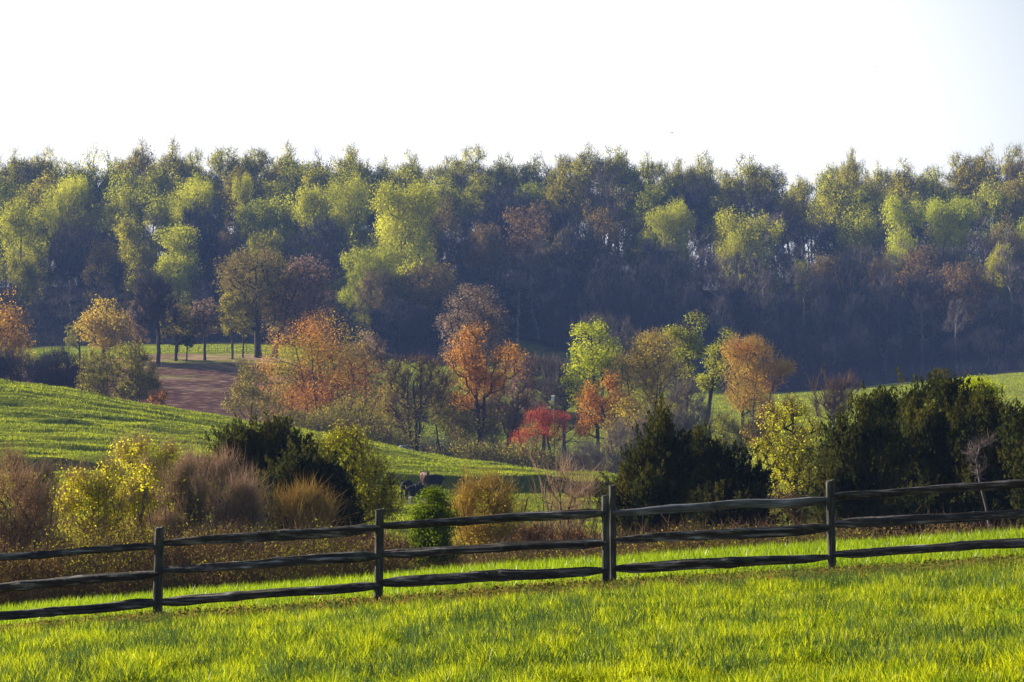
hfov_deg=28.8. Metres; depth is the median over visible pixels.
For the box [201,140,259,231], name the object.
yellow green tree
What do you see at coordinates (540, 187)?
slender bare tree
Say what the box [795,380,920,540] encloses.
cedar tree
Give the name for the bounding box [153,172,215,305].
bright green tree
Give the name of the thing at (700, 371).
bare tree
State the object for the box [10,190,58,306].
green tree
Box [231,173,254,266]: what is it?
bright green tree
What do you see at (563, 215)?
bare tree
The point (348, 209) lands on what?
yellow green tree
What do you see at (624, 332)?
bare tree
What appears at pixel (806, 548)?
bright grass strip
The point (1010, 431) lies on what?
cedar tree
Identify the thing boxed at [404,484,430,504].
cow
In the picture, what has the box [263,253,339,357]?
oak tree
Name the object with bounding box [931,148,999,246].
yellow green tree
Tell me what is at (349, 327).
bare tree
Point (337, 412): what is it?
olive tree
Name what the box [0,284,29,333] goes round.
bare tree
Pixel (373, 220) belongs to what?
bare tree
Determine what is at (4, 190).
green tree
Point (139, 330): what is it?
tree
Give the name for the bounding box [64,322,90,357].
tree
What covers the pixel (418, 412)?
bare tree
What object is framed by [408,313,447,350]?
bare tree
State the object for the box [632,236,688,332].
bare tree
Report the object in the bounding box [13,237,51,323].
slender bare tree
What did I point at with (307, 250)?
bare tree
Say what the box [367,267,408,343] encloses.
green tree
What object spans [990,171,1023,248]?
yellow green tree
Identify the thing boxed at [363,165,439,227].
yellow green tree
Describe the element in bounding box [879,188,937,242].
yellow green tree
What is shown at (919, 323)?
slender bare tree
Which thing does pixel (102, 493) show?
yellow shrub
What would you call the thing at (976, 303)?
brown tree
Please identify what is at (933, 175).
yellow green tree
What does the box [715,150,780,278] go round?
yellow green tree
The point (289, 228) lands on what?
bright green tree
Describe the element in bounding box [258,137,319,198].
yellow green tree
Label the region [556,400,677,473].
bare shrub
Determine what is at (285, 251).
slender bare tree
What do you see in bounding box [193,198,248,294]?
green tree
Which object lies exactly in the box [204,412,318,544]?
cedar tree
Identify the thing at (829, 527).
split rail fence
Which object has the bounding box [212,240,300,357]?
oak tree
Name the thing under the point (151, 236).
slender bare tree
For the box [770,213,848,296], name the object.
bare tree
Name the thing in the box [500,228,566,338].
slender bare tree
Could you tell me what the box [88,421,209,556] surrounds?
yellow shrub
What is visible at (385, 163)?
yellow green tree
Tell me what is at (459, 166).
yellow green tree
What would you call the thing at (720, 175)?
yellow green tree
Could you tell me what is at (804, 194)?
yellow green tree
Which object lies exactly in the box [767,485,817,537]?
bare shrub
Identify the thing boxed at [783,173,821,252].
yellow green tree
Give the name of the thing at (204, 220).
bare tree
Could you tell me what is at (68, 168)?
yellow green tree
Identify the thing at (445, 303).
bare tree
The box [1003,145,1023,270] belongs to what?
brown tree
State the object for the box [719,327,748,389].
bare tree
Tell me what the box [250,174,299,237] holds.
green tree
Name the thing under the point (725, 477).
cedar tree
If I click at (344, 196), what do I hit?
bright green tree
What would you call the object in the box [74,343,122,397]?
olive tree
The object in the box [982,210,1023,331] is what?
olive tree
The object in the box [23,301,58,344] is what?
bare tree
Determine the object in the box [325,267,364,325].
green tree
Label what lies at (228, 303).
tree
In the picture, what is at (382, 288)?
brown tree
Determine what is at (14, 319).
bare tree
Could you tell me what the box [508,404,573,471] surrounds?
red tree
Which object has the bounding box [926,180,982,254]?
green tree
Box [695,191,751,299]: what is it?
green tree
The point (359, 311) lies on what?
slender bare tree
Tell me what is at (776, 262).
slender bare tree
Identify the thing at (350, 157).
yellow green tree
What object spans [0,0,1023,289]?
sky
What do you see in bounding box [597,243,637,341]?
slender bare tree
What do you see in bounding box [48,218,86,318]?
slender bare tree
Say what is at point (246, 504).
bare shrub
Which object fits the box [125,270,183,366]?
tall tree
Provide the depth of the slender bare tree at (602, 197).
498.75 m
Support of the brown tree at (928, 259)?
on the ground at (530, 345)
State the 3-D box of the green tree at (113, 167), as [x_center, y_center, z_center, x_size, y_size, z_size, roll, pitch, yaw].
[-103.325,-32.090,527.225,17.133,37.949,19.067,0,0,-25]
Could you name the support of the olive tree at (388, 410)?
on the ground at (530, 345)
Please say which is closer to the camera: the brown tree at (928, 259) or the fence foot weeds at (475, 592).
the fence foot weeds at (475, 592)
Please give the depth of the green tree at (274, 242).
444.05 m
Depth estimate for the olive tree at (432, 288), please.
427.77 m
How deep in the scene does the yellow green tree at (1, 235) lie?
477.32 m
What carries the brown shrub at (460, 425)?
on the ground at (530, 345)
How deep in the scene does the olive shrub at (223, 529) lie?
49.87 m
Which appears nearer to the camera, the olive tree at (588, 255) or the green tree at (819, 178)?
the olive tree at (588, 255)
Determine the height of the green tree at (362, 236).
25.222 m
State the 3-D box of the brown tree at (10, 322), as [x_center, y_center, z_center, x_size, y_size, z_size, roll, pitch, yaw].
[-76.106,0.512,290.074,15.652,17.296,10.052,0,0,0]
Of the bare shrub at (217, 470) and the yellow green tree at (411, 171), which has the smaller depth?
the bare shrub at (217, 470)
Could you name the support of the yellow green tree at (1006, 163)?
on the ground at (530, 345)
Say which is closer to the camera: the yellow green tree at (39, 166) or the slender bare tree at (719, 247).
the slender bare tree at (719, 247)
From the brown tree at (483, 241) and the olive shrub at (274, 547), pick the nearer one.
the olive shrub at (274, 547)
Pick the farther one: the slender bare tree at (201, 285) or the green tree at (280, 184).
the green tree at (280, 184)
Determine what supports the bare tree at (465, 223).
on the ground at (530, 345)
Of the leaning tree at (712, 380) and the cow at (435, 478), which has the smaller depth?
the cow at (435, 478)
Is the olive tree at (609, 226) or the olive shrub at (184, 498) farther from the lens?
the olive tree at (609, 226)
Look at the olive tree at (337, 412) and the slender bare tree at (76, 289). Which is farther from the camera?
the slender bare tree at (76, 289)
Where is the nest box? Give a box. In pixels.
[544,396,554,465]
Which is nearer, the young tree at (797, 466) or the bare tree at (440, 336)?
the young tree at (797, 466)
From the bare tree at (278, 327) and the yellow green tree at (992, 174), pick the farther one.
the yellow green tree at (992, 174)
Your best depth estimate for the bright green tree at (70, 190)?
483.57 m
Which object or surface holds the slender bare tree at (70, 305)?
on the ground at (530, 345)
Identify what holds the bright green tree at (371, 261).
on the ground at (530, 345)
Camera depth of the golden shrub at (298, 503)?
53.84 m
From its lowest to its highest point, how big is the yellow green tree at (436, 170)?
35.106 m
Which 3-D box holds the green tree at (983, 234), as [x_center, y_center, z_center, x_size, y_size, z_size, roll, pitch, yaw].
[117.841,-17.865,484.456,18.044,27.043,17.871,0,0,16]
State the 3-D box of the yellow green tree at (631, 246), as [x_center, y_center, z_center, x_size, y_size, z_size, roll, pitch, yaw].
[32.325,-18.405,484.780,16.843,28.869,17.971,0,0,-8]
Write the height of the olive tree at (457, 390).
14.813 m
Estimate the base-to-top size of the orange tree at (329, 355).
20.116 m
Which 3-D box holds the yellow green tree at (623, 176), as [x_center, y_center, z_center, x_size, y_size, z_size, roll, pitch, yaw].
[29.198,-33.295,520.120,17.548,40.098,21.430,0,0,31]
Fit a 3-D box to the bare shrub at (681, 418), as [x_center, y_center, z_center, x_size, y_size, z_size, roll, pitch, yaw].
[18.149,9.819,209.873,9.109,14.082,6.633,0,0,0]
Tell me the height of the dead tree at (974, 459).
5.700 m
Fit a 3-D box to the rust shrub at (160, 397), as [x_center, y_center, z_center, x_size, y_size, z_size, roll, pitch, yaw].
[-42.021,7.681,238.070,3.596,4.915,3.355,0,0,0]
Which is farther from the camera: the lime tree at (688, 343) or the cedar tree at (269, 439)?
the lime tree at (688, 343)
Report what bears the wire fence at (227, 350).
on the ground at (530, 345)
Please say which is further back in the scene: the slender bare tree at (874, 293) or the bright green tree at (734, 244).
the bright green tree at (734, 244)
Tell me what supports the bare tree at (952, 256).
on the ground at (530, 345)
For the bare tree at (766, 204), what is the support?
on the ground at (530, 345)
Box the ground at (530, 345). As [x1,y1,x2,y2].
[0,283,1023,674]
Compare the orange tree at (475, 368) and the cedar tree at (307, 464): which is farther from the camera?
the orange tree at (475, 368)
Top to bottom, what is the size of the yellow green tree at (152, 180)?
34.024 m
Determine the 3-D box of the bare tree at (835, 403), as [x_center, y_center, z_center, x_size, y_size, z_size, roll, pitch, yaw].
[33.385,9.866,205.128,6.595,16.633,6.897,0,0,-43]
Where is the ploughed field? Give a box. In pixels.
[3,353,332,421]
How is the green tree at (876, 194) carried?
on the ground at (530, 345)
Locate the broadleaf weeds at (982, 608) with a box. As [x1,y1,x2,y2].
[755,582,1023,656]
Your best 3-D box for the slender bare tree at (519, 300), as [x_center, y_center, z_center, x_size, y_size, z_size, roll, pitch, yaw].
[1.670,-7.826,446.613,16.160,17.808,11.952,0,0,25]
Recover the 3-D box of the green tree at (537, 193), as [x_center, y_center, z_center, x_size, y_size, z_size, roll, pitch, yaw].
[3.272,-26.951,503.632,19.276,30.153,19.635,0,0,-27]
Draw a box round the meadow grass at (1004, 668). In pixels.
[0,558,1023,681]
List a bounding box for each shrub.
[0,342,71,384]
[0,436,76,570]
[0,454,93,572]
[20,341,107,390]
[39,445,149,559]
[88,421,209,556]
[131,446,233,552]
[145,516,268,580]
[147,387,171,405]
[170,436,279,532]
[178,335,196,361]
[196,461,277,533]
[237,521,333,571]
[255,471,357,541]
[295,401,409,440]
[328,524,422,569]
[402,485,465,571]
[427,389,509,455]
[445,451,534,562]
[499,520,601,551]
[517,443,612,538]
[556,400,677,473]
[641,372,723,441]
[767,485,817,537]
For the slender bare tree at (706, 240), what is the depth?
487.36 m
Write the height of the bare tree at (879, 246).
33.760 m
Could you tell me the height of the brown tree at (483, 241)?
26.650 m
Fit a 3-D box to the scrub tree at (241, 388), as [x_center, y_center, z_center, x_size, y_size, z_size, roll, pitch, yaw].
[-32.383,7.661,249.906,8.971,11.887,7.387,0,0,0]
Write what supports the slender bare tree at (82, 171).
on the ground at (530, 345)
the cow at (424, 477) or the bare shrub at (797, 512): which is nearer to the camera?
the bare shrub at (797, 512)
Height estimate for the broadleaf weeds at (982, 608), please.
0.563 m
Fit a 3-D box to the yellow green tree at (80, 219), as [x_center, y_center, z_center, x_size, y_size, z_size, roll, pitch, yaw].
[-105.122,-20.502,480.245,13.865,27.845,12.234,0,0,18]
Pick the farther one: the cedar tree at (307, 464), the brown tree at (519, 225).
the brown tree at (519, 225)
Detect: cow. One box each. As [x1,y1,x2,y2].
[400,480,414,499]
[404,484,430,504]
[418,473,445,488]
[420,471,429,486]
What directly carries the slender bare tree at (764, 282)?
on the ground at (530, 345)
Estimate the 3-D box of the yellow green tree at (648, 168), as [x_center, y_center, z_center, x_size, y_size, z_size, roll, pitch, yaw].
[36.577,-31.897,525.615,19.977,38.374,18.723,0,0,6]
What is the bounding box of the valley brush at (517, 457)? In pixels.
[264,402,617,473]
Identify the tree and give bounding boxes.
[0,144,37,207]
[0,152,7,179]
[0,176,45,290]
[0,195,50,328]
[0,209,7,254]
[0,229,11,287]
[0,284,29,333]
[0,286,39,368]
[0,311,23,343]
[1,249,47,330]
[6,248,46,332]
[10,143,70,286]
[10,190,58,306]
[12,166,72,290]
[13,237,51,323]
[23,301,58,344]
[39,172,94,303]
[41,270,86,328]
[43,223,114,319]
[44,284,92,330]
[45,182,107,288]
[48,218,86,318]
[50,152,97,285]
[51,201,98,310]
[56,315,91,336]
[61,141,125,215]
[62,156,95,198]
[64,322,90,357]
[68,294,136,363]
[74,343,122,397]
[78,259,130,319]
[80,236,130,319]
[83,225,138,309]
[85,280,129,311]
[89,163,144,267]
[94,151,148,231]
[96,177,151,295]
[107,334,165,403]
[111,208,163,307]
[113,132,166,271]
[121,265,167,334]
[123,311,150,337]
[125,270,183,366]
[126,299,150,359]
[131,163,177,240]
[138,210,173,324]
[142,186,197,282]
[147,134,211,193]
[148,320,173,343]
[150,221,205,306]
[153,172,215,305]
[156,301,202,360]
[162,164,223,229]
[167,219,219,310]
[167,260,211,327]
[171,193,243,302]
[172,144,208,212]
[182,306,213,340]
[189,272,252,314]
[191,280,220,306]
[191,294,220,359]
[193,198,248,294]
[196,235,250,294]
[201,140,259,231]
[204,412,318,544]
[208,162,274,230]
[208,312,238,342]
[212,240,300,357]
[214,216,238,287]
[214,288,249,358]
[221,357,287,420]
[224,144,280,203]
[230,194,282,253]
[230,303,255,357]
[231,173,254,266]
[245,226,291,324]
[248,226,294,274]
[248,305,392,417]
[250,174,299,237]
[253,189,302,281]
[254,434,364,544]
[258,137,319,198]
[259,295,284,339]
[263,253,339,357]
[265,317,296,337]
[267,202,326,261]
[280,155,339,223]
[283,212,360,305]
[287,182,343,308]
[288,254,333,312]
[293,161,333,214]
[297,247,341,303]
[302,414,413,540]
[307,140,328,181]
[307,318,331,336]
[309,388,396,437]
[317,299,358,343]
[320,170,373,250]
[323,159,376,219]
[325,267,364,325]
[326,182,370,246]
[329,142,376,186]
[334,326,393,406]
[335,242,397,332]
[336,322,365,345]
[339,222,383,279]
[348,286,377,341]
[351,266,407,335]
[362,162,395,253]
[362,377,423,440]
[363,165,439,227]
[363,202,398,255]
[367,175,443,332]
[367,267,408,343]
[368,308,393,339]
[370,154,394,194]
[379,351,454,450]
[384,234,438,300]
[388,254,475,347]
[389,143,434,200]
[399,152,423,183]
[408,194,466,314]
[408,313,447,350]
[413,155,473,266]
[415,229,483,310]
[417,169,473,263]
[418,248,449,334]
[428,369,471,454]
[432,282,514,418]
[432,310,464,358]
[434,297,477,349]
[439,141,501,239]
[441,318,528,446]
[447,258,510,321]
[452,176,542,293]
[452,209,514,284]
[458,170,508,225]
[462,219,508,306]
[473,369,528,451]
[481,145,523,275]
[490,198,574,317]
[492,181,553,289]
[493,268,545,343]
[498,149,552,209]
[498,210,535,302]
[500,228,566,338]
[500,375,535,463]
[501,348,550,450]
[507,348,580,453]
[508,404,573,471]
[520,204,597,320]
[528,357,604,463]
[529,285,577,357]
[531,171,550,222]
[535,226,601,330]
[536,157,556,213]
[537,213,611,335]
[541,167,589,235]
[545,152,579,212]
[557,316,624,469]
[562,141,618,225]
[565,307,648,423]
[566,362,631,472]
[571,201,626,314]
[575,248,628,350]
[578,155,640,259]
[583,393,707,546]
[590,143,647,267]
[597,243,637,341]
[598,268,643,369]
[599,389,654,451]
[604,324,692,434]
[614,177,676,294]
[614,206,663,320]
[622,148,672,216]
[625,332,657,379]
[628,177,645,214]
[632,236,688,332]
[634,301,677,368]
[637,196,699,316]
[653,163,681,193]
[657,308,710,430]
[658,152,703,284]
[660,178,718,280]
[660,338,684,382]
[661,229,725,338]
[662,210,710,320]
[672,281,707,384]
[679,419,789,549]
[683,147,727,290]
[686,337,716,388]
[694,327,738,429]
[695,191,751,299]
[695,220,753,276]
[700,243,740,359]
[702,294,737,385]
[703,166,745,223]
[708,406,755,464]
[711,204,789,331]
[711,243,766,351]
[714,184,804,292]
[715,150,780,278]
[717,332,799,461]
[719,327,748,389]
[737,396,786,482]
[739,293,774,370]
[742,161,794,271]
[744,255,784,374]
[745,209,812,322]
[749,388,832,543]
[752,241,821,345]
[754,317,792,389]
[768,186,814,298]
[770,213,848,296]
[777,246,830,373]
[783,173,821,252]
[788,171,813,242]
[793,258,818,360]
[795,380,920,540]
[798,252,851,343]
[799,166,869,259]
[799,359,866,426]
[805,159,861,260]
[818,162,839,195]
[823,162,888,260]
[828,203,880,325]
[834,145,866,201]
[838,243,888,334]
[842,187,899,285]
[859,383,903,501]
[861,266,910,370]
[862,167,882,189]
[863,157,892,269]
[867,244,900,350]
[870,201,928,327]
[877,156,930,227]
[878,190,924,333]
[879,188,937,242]
[881,233,920,349]
[884,367,971,537]
[891,240,969,352]
[895,268,951,361]
[906,292,940,363]
[915,162,948,226]
[917,216,980,264]
[918,241,964,350]
[920,254,999,364]
[922,193,978,280]
[923,171,946,232]
[925,367,988,533]
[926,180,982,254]
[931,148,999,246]
[933,272,990,354]
[936,297,970,374]
[940,373,1009,398]
[952,211,1010,345]
[952,375,1023,532]
[954,142,1006,231]
[958,429,1001,529]
[962,175,1015,239]
[972,212,1019,315]
[981,240,1021,358]
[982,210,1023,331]
[983,235,1023,361]
[989,396,1023,531]
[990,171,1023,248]
[992,141,1023,197]
[994,254,1023,332]
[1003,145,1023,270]
[1007,217,1023,249]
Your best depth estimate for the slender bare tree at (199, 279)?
443.13 m
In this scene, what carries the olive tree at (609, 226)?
on the ground at (530, 345)
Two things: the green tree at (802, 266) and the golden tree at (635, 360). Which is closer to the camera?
the golden tree at (635, 360)
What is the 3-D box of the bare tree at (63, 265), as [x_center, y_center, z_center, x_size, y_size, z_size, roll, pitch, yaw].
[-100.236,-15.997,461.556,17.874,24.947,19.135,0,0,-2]
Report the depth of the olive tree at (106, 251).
438.96 m
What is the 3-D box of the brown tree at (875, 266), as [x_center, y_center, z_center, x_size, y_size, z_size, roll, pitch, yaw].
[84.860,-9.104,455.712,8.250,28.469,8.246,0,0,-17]
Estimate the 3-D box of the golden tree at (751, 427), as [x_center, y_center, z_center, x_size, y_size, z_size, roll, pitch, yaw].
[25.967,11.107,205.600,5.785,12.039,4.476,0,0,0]
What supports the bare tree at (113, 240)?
on the ground at (530, 345)
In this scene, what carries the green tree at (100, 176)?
on the ground at (530, 345)
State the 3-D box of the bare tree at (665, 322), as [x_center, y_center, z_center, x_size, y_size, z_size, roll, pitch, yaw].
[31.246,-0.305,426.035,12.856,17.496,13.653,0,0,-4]
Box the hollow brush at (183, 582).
[0,503,1022,606]
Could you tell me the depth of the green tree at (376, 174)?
517.29 m
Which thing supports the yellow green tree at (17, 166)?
on the ground at (530, 345)
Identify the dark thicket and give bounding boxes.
[0,508,702,595]
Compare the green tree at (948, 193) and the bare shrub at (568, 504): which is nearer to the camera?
the bare shrub at (568, 504)
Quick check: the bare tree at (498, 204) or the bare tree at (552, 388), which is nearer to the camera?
the bare tree at (552, 388)
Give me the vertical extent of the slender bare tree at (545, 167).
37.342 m
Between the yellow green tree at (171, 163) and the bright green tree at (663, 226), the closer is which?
the bright green tree at (663, 226)
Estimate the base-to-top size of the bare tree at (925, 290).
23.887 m
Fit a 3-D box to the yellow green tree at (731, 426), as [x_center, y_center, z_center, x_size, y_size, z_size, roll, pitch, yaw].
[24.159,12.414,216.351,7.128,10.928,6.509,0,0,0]
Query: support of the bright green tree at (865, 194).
on the ground at (530, 345)
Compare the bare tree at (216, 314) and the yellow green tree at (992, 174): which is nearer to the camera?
the bare tree at (216, 314)
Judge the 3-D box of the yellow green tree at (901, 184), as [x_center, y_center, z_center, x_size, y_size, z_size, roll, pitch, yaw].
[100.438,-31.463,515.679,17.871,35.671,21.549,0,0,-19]
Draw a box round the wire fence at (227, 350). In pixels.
[169,345,271,353]
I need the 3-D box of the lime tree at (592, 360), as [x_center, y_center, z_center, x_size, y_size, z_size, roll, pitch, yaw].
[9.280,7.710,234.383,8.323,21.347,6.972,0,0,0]
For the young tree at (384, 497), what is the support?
on the ground at (530, 345)
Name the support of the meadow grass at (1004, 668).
on the ground at (530, 345)
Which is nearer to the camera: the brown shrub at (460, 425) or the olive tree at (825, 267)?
the brown shrub at (460, 425)
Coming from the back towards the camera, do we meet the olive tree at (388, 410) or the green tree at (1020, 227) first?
the green tree at (1020, 227)
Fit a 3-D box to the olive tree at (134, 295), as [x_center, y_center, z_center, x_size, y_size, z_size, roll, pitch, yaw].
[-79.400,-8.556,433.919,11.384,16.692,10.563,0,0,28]
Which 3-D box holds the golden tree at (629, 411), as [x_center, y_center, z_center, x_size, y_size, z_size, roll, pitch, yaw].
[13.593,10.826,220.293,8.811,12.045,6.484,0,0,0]
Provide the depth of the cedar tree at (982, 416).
60.55 m
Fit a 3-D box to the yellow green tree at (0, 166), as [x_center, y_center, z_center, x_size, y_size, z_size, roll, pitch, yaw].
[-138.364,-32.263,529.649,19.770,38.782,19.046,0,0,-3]
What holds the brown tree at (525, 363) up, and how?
on the ground at (530, 345)
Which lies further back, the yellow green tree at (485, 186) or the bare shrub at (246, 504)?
the yellow green tree at (485, 186)
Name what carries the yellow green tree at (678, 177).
on the ground at (530, 345)
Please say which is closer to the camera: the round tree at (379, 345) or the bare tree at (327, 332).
the round tree at (379, 345)
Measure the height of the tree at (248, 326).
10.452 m
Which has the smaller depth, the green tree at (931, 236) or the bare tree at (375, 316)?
the bare tree at (375, 316)
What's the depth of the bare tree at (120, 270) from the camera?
437.67 m
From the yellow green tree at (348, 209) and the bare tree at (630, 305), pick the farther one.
the yellow green tree at (348, 209)
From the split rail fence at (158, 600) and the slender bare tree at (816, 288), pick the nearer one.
the split rail fence at (158, 600)
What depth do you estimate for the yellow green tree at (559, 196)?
495.16 m
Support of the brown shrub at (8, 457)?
on the ground at (530, 345)
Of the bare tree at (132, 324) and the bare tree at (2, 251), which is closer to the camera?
the bare tree at (132, 324)
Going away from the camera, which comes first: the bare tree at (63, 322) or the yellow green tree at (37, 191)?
the bare tree at (63, 322)
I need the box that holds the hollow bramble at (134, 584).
[0,510,679,608]
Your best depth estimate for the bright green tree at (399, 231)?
440.60 m
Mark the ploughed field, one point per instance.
(196, 382)
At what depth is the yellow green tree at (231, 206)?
498.11 m
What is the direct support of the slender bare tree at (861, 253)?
on the ground at (530, 345)
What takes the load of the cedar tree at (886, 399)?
on the ground at (530, 345)
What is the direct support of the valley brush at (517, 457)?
on the ground at (530, 345)
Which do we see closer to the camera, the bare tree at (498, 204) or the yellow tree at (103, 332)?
the yellow tree at (103, 332)
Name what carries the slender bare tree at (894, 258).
on the ground at (530, 345)
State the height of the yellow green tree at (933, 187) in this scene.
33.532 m
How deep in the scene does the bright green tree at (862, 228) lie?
484.32 m
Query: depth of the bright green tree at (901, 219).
470.72 m
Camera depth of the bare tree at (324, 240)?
450.65 m
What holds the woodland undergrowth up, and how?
on the ground at (530, 345)
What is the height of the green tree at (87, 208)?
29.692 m
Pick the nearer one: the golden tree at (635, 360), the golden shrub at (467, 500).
the golden shrub at (467, 500)
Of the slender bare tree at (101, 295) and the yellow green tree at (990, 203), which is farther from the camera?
the yellow green tree at (990, 203)
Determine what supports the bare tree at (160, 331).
on the ground at (530, 345)
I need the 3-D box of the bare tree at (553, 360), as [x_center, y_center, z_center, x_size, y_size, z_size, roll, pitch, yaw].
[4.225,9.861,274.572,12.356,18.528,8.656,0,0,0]
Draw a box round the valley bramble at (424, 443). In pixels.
[261,416,622,472]
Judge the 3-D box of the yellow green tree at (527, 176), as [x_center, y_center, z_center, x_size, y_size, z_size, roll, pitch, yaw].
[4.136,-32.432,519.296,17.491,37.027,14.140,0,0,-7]
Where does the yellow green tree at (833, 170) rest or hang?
on the ground at (530, 345)
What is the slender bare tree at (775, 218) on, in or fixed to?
on the ground at (530, 345)
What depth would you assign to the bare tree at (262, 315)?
423.47 m
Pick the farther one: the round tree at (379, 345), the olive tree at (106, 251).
the olive tree at (106, 251)
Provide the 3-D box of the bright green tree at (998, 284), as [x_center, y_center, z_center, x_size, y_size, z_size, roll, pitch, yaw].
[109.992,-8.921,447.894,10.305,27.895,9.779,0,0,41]
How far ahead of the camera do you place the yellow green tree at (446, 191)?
497.69 m
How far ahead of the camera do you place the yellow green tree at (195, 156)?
527.94 m
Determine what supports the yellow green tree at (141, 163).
on the ground at (530, 345)
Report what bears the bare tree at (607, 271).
on the ground at (530, 345)
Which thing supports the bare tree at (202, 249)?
on the ground at (530, 345)
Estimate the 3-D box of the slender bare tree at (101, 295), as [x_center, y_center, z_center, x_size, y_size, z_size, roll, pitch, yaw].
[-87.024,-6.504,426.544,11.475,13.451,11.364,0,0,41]
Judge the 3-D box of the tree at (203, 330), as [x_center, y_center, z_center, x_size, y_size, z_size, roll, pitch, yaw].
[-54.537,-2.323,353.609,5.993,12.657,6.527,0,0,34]
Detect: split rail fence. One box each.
[0,494,609,622]
[609,479,1023,581]
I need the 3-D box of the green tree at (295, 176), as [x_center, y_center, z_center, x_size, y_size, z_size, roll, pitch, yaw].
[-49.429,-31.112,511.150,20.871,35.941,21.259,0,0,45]
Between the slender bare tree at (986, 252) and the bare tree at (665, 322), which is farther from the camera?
the slender bare tree at (986, 252)
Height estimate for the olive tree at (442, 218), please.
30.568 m
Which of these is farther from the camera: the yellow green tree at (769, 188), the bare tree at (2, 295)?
the yellow green tree at (769, 188)
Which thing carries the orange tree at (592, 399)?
on the ground at (530, 345)
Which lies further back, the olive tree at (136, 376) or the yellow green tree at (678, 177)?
the yellow green tree at (678, 177)
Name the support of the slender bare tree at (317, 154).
on the ground at (530, 345)
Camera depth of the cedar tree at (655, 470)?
59.59 m
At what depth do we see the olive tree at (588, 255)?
463.24 m
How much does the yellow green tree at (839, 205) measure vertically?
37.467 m
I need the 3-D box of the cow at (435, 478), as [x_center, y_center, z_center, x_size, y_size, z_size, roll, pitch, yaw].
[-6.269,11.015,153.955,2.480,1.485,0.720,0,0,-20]
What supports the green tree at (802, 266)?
on the ground at (530, 345)
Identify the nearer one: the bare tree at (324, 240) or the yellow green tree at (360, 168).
the bare tree at (324, 240)
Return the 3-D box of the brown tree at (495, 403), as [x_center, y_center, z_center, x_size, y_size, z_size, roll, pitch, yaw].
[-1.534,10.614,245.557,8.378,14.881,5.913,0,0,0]
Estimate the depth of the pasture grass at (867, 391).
370.14 m
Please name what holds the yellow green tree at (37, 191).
on the ground at (530, 345)
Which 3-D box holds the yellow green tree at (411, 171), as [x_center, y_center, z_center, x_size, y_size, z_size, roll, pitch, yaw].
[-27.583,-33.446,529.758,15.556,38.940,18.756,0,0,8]
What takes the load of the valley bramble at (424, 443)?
on the ground at (530, 345)
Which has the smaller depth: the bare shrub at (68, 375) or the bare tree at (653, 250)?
the bare shrub at (68, 375)
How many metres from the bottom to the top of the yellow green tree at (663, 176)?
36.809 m
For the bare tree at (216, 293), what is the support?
on the ground at (530, 345)
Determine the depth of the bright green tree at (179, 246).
438.13 m
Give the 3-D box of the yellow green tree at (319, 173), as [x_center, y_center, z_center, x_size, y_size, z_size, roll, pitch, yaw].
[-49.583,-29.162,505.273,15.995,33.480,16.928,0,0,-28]
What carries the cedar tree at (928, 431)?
on the ground at (530, 345)
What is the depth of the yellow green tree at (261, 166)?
521.59 m
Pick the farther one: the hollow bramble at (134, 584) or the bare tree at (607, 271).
the bare tree at (607, 271)
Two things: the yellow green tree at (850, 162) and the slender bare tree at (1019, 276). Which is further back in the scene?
the yellow green tree at (850, 162)
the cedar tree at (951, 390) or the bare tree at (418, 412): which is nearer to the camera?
the cedar tree at (951, 390)
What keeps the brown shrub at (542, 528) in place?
on the ground at (530, 345)
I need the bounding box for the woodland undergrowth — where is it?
[0,243,1023,390]
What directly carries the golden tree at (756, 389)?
on the ground at (530, 345)
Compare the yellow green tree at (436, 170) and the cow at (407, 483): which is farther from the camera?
the yellow green tree at (436, 170)
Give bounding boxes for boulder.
[398,445,409,448]
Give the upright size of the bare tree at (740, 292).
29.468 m
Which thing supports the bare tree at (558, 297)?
on the ground at (530, 345)
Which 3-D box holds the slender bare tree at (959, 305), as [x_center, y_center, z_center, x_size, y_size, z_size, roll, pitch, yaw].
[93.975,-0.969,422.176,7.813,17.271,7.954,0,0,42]
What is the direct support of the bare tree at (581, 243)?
on the ground at (530, 345)
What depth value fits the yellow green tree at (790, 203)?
504.01 m
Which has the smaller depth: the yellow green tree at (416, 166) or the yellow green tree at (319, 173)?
the yellow green tree at (319, 173)
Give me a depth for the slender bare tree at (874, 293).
444.33 m
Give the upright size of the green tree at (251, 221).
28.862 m
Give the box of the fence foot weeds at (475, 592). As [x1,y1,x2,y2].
[0,551,1023,633]
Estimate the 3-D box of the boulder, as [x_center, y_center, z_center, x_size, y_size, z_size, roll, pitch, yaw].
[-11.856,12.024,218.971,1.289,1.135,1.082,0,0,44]
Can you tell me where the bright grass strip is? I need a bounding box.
[0,525,1023,625]
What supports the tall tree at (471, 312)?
on the ground at (530, 345)
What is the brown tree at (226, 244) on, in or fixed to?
on the ground at (530, 345)
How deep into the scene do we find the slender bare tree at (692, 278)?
459.00 m
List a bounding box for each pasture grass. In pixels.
[18,344,1023,485]
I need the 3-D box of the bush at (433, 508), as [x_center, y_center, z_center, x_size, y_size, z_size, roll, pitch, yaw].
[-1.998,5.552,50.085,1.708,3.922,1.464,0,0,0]
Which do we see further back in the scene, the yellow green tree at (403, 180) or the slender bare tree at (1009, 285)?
the yellow green tree at (403, 180)
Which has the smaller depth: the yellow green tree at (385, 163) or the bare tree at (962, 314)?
the bare tree at (962, 314)
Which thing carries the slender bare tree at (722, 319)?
on the ground at (530, 345)

